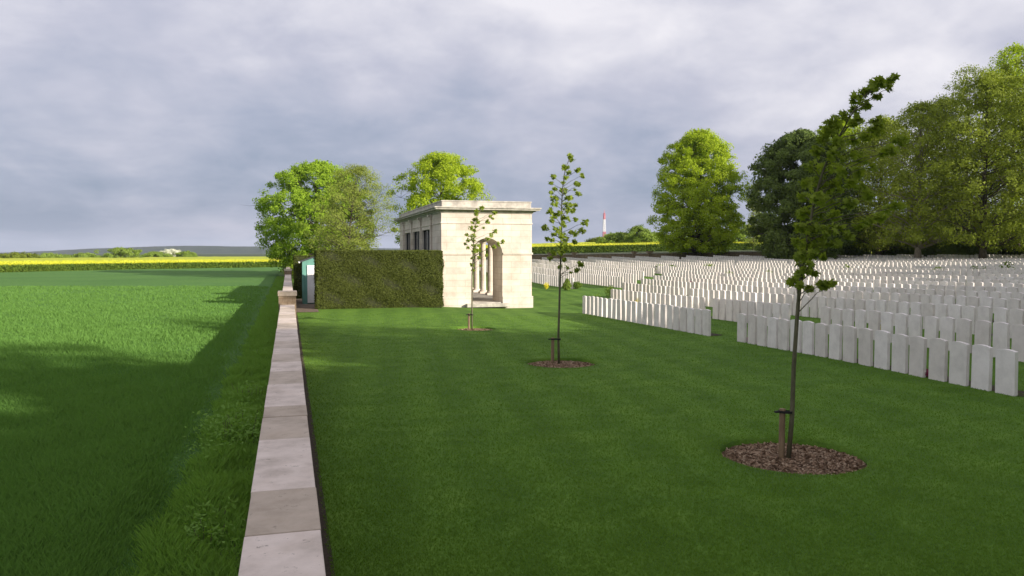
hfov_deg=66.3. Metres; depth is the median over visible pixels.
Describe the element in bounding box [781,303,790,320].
headstone
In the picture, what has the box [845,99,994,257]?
poplar tree
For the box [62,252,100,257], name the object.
bush
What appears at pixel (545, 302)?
lawn
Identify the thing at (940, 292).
headstone
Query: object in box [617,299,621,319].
headstone
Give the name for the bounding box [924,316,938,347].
headstone
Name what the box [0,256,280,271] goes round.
rapeseed field
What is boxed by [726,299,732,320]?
headstone
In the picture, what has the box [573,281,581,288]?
shrub
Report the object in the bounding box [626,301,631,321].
headstone
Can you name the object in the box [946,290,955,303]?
headstone
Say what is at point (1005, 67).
poplar tree
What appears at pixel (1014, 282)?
headstone
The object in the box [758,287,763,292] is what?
headstone
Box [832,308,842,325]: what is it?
headstone
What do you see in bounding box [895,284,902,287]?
headstone
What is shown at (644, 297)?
headstone
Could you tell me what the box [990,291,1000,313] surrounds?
headstone
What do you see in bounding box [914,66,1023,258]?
poplar tree
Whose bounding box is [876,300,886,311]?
headstone
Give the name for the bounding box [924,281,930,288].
headstone
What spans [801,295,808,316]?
headstone
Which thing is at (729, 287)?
headstone
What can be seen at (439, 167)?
lime tree
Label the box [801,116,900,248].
lime tree
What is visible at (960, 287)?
headstone
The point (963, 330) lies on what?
headstone
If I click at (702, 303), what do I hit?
headstone
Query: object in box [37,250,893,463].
ground
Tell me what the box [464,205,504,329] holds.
sapling tree
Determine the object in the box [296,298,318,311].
gravel path
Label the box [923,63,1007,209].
thin tree
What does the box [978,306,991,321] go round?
headstone
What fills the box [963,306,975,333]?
headstone
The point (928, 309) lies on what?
headstone
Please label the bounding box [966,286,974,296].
headstone
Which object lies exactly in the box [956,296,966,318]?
headstone
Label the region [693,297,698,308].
headstone
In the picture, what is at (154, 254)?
bush
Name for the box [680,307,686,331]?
headstone
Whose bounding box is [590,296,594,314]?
headstone
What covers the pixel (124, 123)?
sky
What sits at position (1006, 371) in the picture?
headstone
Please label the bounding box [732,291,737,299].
headstone
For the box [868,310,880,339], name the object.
headstone
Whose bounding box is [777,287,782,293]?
headstone
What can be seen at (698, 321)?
headstone
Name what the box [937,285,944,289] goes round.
headstone
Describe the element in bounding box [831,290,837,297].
headstone
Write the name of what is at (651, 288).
headstone
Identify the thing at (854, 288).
headstone
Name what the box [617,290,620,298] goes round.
headstone
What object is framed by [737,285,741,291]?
headstone
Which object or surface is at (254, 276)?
wheat field
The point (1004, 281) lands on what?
headstone
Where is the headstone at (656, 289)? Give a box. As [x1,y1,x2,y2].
[654,285,657,293]
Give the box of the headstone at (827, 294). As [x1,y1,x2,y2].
[824,290,830,306]
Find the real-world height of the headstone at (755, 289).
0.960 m
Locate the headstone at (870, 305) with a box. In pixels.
[866,299,875,322]
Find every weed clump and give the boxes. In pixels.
[149,492,246,571]
[181,401,263,472]
[219,380,266,404]
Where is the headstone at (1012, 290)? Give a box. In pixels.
[1008,287,1017,297]
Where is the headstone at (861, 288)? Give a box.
[858,286,864,291]
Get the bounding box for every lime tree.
[386,151,495,250]
[646,128,754,255]
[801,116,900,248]
[964,42,1023,212]
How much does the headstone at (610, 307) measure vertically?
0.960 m
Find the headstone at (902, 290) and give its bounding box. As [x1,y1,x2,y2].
[898,288,906,301]
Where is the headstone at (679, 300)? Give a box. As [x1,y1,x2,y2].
[677,295,681,306]
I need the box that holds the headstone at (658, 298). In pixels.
[656,293,660,304]
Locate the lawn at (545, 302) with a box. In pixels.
[292,265,1023,575]
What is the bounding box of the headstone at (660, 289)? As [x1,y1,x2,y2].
[658,286,661,293]
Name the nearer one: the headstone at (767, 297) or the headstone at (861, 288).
the headstone at (767, 297)
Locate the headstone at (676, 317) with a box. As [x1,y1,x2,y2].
[673,306,680,330]
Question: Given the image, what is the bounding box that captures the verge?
[112,270,283,575]
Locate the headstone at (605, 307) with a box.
[603,298,607,316]
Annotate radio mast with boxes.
[602,211,605,236]
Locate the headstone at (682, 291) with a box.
[680,287,683,295]
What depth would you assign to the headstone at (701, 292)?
37.84 m
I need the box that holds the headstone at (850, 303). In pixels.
[846,298,854,321]
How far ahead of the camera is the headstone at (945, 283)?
37.67 m
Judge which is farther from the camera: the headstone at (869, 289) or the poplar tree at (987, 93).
the poplar tree at (987, 93)
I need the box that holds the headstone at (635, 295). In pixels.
[634,291,637,301]
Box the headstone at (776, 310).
[773,303,780,318]
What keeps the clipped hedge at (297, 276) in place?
on the ground at (230, 255)
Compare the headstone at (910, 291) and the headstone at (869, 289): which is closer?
the headstone at (910, 291)
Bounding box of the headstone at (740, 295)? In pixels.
[738,291,743,300]
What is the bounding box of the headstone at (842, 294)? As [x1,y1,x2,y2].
[838,291,845,308]
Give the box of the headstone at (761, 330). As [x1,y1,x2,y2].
[757,316,766,345]
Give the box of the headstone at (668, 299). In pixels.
[666,294,670,304]
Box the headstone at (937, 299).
[932,295,942,314]
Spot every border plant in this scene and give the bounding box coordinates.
[604,285,612,296]
[999,261,1013,269]
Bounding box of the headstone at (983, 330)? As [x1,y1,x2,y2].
[974,320,991,346]
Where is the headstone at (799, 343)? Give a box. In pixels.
[790,319,801,352]
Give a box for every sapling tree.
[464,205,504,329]
[541,153,588,362]
[785,73,909,459]
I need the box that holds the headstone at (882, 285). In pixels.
[880,283,886,293]
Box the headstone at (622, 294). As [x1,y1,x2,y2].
[621,290,625,299]
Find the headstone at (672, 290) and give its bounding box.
[670,287,674,294]
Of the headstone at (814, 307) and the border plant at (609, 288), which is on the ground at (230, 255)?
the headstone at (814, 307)
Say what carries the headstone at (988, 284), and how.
on the ground at (230, 255)
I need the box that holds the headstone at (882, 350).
[874,330,890,369]
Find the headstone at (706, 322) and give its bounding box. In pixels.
[703,309,710,335]
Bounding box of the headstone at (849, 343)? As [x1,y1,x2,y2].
[843,326,856,362]
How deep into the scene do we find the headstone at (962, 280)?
39.95 m
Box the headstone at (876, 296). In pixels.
[872,292,880,300]
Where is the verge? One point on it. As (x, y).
(161, 545)
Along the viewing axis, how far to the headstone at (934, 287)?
34.86 m
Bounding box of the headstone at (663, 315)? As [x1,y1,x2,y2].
[660,304,666,327]
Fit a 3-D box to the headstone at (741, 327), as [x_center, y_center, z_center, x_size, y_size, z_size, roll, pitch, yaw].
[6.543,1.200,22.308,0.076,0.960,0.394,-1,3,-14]
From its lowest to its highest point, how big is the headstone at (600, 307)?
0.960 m
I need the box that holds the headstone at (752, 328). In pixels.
[747,314,756,344]
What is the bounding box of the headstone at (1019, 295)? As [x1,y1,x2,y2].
[1014,292,1023,303]
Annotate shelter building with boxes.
[393,200,541,307]
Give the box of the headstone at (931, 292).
[926,289,934,302]
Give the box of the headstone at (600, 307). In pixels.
[598,297,602,316]
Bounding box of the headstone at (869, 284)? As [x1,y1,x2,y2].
[866,282,872,286]
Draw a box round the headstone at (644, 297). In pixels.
[642,292,646,302]
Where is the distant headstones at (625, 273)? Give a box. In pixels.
[473,254,1023,309]
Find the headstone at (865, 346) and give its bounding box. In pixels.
[858,328,872,365]
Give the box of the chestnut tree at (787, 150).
[741,128,863,264]
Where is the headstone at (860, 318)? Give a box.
[855,310,866,337]
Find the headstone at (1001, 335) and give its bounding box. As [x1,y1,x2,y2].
[993,322,1009,357]
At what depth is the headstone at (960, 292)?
30.05 m
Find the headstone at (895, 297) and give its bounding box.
[891,293,899,312]
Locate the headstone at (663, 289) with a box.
[662,286,665,293]
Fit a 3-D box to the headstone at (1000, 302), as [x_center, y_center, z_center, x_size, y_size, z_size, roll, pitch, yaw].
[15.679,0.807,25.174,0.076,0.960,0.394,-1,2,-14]
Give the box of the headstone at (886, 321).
[881,312,893,342]
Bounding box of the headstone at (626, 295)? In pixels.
[625,290,628,300]
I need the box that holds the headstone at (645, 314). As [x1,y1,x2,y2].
[642,302,648,324]
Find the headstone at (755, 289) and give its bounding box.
[753,286,757,292]
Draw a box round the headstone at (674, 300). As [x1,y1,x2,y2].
[671,295,676,306]
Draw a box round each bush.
[0,250,40,257]
[33,250,75,257]
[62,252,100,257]
[94,246,144,257]
[138,251,172,256]
[159,249,182,256]
[175,251,197,256]
[584,236,603,241]
[595,232,629,243]
[618,224,657,242]
[734,224,759,241]
[758,221,850,255]
[839,215,891,256]
[856,215,931,256]
[884,223,943,256]
[923,213,1004,257]
[954,209,1022,255]
[1001,215,1023,255]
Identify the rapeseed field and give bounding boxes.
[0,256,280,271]
[472,242,767,254]
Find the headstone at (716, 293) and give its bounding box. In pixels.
[714,290,719,298]
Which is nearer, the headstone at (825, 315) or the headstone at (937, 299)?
the headstone at (825, 315)
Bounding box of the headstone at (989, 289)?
[986,286,995,296]
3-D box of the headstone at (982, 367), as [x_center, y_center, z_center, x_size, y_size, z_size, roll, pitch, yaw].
[8.549,1.510,14.268,0.076,0.960,0.394,-1,3,-14]
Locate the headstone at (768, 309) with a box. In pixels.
[764,302,772,325]
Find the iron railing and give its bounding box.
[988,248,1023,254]
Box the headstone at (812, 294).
[809,289,815,306]
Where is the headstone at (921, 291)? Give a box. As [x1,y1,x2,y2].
[917,289,924,294]
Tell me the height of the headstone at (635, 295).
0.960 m
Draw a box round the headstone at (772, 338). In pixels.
[767,317,777,347]
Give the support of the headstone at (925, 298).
on the ground at (230, 255)
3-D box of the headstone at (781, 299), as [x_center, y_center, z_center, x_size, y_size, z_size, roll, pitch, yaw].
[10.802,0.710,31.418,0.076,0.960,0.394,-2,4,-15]
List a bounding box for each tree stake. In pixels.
[466,314,472,328]
[548,337,560,362]
[774,408,791,457]
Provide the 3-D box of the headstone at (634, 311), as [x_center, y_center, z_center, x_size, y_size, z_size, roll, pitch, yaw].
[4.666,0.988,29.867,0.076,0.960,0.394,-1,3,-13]
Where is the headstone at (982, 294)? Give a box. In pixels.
[978,291,987,305]
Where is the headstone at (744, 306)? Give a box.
[741,300,748,322]
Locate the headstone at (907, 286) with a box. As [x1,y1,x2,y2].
[904,284,910,288]
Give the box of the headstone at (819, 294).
[816,289,822,304]
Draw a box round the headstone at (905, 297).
[901,293,909,302]
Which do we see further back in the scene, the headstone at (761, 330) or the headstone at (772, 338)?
the headstone at (761, 330)
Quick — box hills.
[1,246,399,253]
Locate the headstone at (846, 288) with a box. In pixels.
[843,286,849,298]
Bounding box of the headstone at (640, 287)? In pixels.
[639,284,642,291]
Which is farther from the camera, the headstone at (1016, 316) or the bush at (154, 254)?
the bush at (154, 254)
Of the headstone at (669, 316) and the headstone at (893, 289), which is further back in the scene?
the headstone at (893, 289)
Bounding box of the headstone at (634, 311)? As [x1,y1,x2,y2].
[632,301,636,322]
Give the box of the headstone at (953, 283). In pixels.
[949,281,956,298]
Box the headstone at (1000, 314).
[994,308,1008,322]
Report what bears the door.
in the garden shed
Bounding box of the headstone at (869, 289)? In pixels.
[866,287,872,292]
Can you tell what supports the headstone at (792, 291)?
on the ground at (230, 255)
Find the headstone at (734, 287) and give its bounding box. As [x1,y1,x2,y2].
[732,285,736,291]
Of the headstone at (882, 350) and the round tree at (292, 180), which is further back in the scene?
the round tree at (292, 180)
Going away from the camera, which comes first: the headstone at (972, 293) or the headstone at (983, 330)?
the headstone at (983, 330)
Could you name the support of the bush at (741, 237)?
on the ground at (230, 255)
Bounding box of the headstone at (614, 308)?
[612,299,616,318]
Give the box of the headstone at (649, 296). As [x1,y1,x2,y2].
[647,293,651,302]
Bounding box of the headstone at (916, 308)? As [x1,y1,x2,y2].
[910,302,921,315]
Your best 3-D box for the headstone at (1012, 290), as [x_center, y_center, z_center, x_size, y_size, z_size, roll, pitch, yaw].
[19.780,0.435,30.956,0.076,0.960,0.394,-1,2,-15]
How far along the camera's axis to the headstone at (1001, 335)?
17.58 m
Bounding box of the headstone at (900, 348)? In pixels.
[891,334,908,373]
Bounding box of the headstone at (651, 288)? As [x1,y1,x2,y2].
[650,285,653,292]
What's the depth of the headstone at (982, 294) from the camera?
29.07 m
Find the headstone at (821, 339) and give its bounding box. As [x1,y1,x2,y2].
[815,323,827,356]
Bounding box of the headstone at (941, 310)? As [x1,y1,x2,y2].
[935,304,947,330]
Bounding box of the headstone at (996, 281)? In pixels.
[993,279,1000,285]
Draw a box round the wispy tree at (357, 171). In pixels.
[297,161,399,249]
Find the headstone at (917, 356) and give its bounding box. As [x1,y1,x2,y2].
[909,336,926,377]
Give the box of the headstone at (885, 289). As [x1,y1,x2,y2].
[882,287,889,292]
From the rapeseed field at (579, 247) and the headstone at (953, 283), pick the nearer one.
the headstone at (953, 283)
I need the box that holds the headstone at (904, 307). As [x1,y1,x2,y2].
[899,302,909,314]
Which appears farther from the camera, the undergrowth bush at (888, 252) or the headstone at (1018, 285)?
the undergrowth bush at (888, 252)
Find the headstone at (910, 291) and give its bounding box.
[907,288,915,307]
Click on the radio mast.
(604, 225)
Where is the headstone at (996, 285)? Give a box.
[994,283,1002,290]
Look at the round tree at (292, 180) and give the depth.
88.63 m
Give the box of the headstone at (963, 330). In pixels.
[956,318,971,352]
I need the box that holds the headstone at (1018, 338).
[1011,325,1023,361]
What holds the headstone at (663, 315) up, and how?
on the ground at (230, 255)
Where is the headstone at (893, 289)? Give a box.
[890,287,897,300]
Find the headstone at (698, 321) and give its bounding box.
[695,309,702,334]
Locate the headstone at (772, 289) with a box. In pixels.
[770,287,775,293]
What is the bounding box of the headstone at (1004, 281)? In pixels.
[1001,279,1009,286]
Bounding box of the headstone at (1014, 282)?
[1011,280,1018,286]
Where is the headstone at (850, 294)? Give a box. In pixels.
[847,291,854,298]
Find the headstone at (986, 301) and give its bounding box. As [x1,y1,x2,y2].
[981,297,992,321]
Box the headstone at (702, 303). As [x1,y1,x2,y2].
[699,297,705,309]
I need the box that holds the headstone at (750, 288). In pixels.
[747,285,752,292]
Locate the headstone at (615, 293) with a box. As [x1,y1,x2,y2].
[614,289,616,298]
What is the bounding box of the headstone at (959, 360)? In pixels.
[949,341,969,385]
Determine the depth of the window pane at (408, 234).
50.05 m
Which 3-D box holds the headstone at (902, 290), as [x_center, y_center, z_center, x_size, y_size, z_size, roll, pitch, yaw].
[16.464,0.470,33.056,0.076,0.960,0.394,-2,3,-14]
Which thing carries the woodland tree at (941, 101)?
on the ground at (230, 255)
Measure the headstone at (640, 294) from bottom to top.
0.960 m
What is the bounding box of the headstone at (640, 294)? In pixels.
[638,292,642,301]
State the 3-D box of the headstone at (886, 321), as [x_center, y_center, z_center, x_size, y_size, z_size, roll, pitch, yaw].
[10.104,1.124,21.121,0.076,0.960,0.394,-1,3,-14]
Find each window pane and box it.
[407,233,409,249]
[415,231,418,249]
[424,230,429,249]
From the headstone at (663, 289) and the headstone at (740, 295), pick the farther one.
the headstone at (663, 289)
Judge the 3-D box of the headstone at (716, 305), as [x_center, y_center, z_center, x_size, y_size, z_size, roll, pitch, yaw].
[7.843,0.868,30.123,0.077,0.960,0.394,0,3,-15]
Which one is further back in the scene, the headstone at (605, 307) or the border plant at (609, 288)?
the border plant at (609, 288)
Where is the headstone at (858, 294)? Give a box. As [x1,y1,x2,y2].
[855,291,862,309]
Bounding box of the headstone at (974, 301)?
[968,296,979,320]
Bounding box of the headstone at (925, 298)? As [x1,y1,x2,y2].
[921,294,930,315]
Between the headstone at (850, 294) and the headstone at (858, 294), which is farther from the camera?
the headstone at (850, 294)
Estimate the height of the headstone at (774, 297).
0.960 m
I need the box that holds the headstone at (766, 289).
[764,287,769,292]
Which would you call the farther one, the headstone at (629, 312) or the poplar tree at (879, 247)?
the poplar tree at (879, 247)
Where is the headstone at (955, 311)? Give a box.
[949,304,961,332]
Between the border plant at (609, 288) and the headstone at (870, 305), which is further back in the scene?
the border plant at (609, 288)
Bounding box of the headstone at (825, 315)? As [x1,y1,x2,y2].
[821,307,830,333]
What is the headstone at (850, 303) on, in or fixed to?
on the ground at (230, 255)
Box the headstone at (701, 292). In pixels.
[699,289,703,296]
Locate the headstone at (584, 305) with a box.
[582,296,586,313]
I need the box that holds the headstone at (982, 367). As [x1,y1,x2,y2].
[971,344,992,390]
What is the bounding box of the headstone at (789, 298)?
[786,294,793,314]
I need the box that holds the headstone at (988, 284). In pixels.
[985,282,992,290]
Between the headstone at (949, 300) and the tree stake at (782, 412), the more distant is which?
the headstone at (949, 300)
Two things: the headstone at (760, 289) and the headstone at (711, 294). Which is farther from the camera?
the headstone at (760, 289)
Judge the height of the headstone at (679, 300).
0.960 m
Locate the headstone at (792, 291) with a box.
[789,288,794,294]
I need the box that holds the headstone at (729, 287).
[727,285,731,290]
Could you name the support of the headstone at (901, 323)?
on the ground at (230, 255)
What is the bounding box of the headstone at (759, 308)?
[756,301,763,315]
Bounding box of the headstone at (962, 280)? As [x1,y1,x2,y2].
[959,279,965,290]
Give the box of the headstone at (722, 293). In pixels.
[720,290,725,298]
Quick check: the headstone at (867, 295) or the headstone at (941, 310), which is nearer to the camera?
the headstone at (941, 310)
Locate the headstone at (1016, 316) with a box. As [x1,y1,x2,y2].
[1010,309,1023,337]
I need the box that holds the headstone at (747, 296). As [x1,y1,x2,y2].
[744,292,749,300]
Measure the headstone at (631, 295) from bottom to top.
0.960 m
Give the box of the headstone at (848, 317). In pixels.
[843,309,853,325]
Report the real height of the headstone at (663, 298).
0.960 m
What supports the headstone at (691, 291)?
on the ground at (230, 255)
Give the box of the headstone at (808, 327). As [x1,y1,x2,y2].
[802,321,814,354]
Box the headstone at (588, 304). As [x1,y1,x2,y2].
[586,296,590,313]
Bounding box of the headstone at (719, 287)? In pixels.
[717,284,721,290]
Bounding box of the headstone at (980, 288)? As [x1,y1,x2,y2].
[976,286,984,291]
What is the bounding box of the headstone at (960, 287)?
[957,285,965,290]
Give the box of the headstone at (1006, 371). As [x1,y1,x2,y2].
[995,349,1017,395]
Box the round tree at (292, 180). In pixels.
[246,159,381,273]
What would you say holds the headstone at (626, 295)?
on the ground at (230, 255)
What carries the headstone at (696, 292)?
on the ground at (230, 255)
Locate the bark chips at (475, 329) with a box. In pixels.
[458,328,490,330]
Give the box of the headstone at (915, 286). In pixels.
[911,284,918,293]
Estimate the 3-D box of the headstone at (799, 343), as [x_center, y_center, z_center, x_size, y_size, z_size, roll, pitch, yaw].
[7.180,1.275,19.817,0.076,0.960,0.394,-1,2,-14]
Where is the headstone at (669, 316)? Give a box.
[667,305,673,328]
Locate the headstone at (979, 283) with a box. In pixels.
[975,282,983,290]
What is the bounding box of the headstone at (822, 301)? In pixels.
[818,296,826,317]
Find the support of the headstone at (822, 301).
on the ground at (230, 255)
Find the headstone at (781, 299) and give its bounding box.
[778,294,784,311]
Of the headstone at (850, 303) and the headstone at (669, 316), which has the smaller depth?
the headstone at (669, 316)
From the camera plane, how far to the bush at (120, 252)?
257.56 m
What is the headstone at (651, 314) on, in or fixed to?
on the ground at (230, 255)
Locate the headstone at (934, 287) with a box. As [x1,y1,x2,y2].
[929,285,936,294]
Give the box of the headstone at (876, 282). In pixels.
[874,279,879,286]
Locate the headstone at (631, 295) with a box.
[629,291,633,300]
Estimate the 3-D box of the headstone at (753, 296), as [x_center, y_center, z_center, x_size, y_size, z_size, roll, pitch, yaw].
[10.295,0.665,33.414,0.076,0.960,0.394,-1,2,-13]
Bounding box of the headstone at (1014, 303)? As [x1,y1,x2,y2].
[1008,298,1020,323]
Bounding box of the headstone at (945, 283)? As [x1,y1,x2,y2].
[940,281,947,294]
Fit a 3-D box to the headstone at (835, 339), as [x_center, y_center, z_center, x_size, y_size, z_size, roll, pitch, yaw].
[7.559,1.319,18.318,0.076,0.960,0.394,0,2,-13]
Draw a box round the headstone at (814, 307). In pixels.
[810,296,817,317]
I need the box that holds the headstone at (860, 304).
[856,299,865,310]
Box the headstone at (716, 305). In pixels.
[712,298,719,318]
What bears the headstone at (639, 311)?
on the ground at (230, 255)
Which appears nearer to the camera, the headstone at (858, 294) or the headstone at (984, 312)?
the headstone at (984, 312)
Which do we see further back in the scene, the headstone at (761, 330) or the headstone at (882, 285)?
the headstone at (882, 285)
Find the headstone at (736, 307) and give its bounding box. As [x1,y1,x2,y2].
[733,300,740,321]
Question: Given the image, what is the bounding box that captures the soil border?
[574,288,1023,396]
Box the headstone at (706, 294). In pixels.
[704,290,708,306]
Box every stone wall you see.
[238,267,325,575]
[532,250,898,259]
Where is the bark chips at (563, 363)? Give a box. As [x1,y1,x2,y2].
[528,360,594,367]
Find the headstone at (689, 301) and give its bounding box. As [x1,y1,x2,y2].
[687,296,692,307]
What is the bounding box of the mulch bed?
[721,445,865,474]
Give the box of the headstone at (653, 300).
[651,293,655,304]
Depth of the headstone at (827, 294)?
33.60 m
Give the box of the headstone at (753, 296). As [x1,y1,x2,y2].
[750,292,756,303]
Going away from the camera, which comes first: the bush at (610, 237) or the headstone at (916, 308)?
the headstone at (916, 308)
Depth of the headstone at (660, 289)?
42.28 m
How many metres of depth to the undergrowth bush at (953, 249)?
87.01 m
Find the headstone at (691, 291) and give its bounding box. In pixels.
[689,288,693,296]
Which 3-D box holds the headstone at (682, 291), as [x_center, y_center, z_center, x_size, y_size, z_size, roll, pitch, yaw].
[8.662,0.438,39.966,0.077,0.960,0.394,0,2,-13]
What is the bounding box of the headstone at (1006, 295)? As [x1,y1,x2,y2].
[1001,292,1011,308]
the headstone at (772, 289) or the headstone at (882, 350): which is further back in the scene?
the headstone at (772, 289)
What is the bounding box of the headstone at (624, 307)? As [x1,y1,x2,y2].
[621,300,626,320]
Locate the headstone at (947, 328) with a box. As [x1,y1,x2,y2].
[940,317,954,350]
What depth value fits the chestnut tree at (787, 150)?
85.40 m
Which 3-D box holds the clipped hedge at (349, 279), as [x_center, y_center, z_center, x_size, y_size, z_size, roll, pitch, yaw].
[-6.314,-0.413,37.394,6.145,2.872,1.321,-1,3,-16]
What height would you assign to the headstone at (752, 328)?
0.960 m
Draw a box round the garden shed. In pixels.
[298,249,333,303]
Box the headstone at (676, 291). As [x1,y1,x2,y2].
[675,287,678,295]
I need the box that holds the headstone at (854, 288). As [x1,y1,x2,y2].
[851,286,857,298]
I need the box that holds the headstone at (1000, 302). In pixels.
[994,298,1006,307]
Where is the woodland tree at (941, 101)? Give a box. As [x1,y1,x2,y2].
[896,94,1006,245]
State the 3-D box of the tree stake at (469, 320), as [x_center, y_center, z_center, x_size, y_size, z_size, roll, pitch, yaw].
[-1.456,1.249,27.011,0.265,0.735,0.119,0,3,10]
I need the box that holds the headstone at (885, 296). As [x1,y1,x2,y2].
[881,292,890,311]
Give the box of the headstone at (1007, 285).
[1005,283,1013,291]
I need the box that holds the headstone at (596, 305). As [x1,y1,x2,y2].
[595,297,598,315]
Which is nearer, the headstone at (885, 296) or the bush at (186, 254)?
the headstone at (885, 296)
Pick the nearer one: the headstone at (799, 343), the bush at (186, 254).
the headstone at (799, 343)
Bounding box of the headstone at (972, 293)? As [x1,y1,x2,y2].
[967,291,977,305]
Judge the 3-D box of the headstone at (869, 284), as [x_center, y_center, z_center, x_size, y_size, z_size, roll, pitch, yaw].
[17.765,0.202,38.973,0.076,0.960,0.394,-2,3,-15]
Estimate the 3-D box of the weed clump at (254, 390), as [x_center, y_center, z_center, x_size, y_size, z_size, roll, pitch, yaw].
[-4.834,1.921,14.241,1.190,0.469,2.522,-1,3,-16]
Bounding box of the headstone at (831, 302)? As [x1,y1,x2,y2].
[828,297,835,318]
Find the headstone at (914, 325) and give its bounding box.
[908,315,921,344]
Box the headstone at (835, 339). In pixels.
[829,324,842,359]
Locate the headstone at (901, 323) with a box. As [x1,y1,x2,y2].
[895,313,907,335]
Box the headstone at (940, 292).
[936,289,945,303]
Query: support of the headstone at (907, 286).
on the ground at (230, 255)
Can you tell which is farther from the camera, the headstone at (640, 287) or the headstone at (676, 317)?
the headstone at (640, 287)
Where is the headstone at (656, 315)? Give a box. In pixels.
[654,304,659,326]
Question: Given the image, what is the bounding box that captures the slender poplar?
[743,185,761,249]
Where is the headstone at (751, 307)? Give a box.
[748,301,755,314]
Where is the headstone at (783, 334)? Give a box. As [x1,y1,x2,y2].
[778,319,789,350]
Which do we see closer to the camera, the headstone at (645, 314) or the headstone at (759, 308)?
the headstone at (759, 308)
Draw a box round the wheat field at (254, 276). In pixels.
[0,267,281,575]
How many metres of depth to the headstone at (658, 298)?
35.08 m
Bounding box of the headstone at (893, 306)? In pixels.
[888,300,897,325]
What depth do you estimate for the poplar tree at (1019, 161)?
72.64 m
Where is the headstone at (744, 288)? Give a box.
[742,285,746,297]
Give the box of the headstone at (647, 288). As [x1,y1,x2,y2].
[646,285,649,292]
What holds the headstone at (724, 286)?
on the ground at (230, 255)
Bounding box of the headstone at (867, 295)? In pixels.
[863,292,871,299]
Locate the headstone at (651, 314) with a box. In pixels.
[648,303,653,325]
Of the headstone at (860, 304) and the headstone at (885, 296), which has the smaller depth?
the headstone at (860, 304)
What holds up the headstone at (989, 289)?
on the ground at (230, 255)
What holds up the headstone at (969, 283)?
on the ground at (230, 255)
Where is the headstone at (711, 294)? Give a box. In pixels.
[709,290,714,306]
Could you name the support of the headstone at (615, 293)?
on the ground at (230, 255)
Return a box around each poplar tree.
[831,114,949,254]
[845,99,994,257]
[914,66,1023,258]
[957,53,1023,251]
[980,81,1023,250]
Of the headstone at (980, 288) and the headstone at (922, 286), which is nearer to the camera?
the headstone at (980, 288)
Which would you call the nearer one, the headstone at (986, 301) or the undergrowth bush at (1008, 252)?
the headstone at (986, 301)
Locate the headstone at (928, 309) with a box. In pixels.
[923,303,934,328]
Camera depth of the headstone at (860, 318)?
22.10 m
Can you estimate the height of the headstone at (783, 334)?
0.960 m
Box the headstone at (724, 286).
[722,284,726,290]
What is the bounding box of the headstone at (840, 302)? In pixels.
[836,297,844,309]
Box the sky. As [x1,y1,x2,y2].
[0,0,1023,252]
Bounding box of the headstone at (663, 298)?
[661,294,665,304]
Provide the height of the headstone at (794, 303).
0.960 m
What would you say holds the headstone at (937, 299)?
on the ground at (230, 255)
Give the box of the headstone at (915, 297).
[911,294,920,302]
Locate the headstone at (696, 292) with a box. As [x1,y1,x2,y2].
[694,288,698,296]
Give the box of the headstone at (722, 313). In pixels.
[719,298,726,319]
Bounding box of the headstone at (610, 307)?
[608,298,612,317]
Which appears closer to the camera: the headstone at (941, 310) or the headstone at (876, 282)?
the headstone at (941, 310)
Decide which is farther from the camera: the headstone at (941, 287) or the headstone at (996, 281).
the headstone at (996, 281)
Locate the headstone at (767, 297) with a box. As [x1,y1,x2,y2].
[764,293,770,302]
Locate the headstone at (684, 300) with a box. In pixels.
[682,295,686,306]
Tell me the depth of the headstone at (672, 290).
40.86 m
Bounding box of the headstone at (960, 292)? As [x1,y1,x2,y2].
[956,290,965,295]
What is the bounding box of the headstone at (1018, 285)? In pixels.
[1015,283,1023,291]
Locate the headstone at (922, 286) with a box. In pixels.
[919,284,926,293]
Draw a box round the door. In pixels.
[307,265,314,302]
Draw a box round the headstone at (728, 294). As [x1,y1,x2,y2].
[726,291,731,298]
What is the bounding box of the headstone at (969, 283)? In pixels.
[966,282,973,285]
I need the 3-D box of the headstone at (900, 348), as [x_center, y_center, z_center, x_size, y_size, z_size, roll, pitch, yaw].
[8.056,1.431,16.282,0.077,0.960,0.394,-1,2,-15]
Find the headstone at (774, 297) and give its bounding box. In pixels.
[771,293,777,303]
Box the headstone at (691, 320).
[687,308,694,332]
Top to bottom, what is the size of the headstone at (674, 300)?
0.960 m
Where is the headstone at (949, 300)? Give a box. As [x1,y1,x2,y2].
[944,295,954,316]
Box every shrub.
[562,278,571,289]
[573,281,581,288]
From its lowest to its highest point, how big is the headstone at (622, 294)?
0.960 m
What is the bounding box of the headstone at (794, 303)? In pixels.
[793,295,800,315]
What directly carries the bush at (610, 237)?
on the ground at (230, 255)
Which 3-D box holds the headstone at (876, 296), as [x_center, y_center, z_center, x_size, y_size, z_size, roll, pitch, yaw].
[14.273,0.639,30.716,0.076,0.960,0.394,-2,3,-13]
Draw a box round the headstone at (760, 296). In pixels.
[757,293,763,301]
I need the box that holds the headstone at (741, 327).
[737,313,746,342]
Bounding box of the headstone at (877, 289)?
[874,287,880,292]
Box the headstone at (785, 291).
[782,288,788,302]
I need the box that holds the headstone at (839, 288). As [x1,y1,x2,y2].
[836,285,842,290]
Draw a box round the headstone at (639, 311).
[637,302,642,323]
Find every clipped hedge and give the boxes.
[292,255,313,297]
[313,249,443,308]
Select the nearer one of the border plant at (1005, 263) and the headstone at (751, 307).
the headstone at (751, 307)
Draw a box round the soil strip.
[296,312,334,575]
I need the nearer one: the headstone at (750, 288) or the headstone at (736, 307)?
the headstone at (736, 307)
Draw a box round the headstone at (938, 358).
[928,338,947,381]

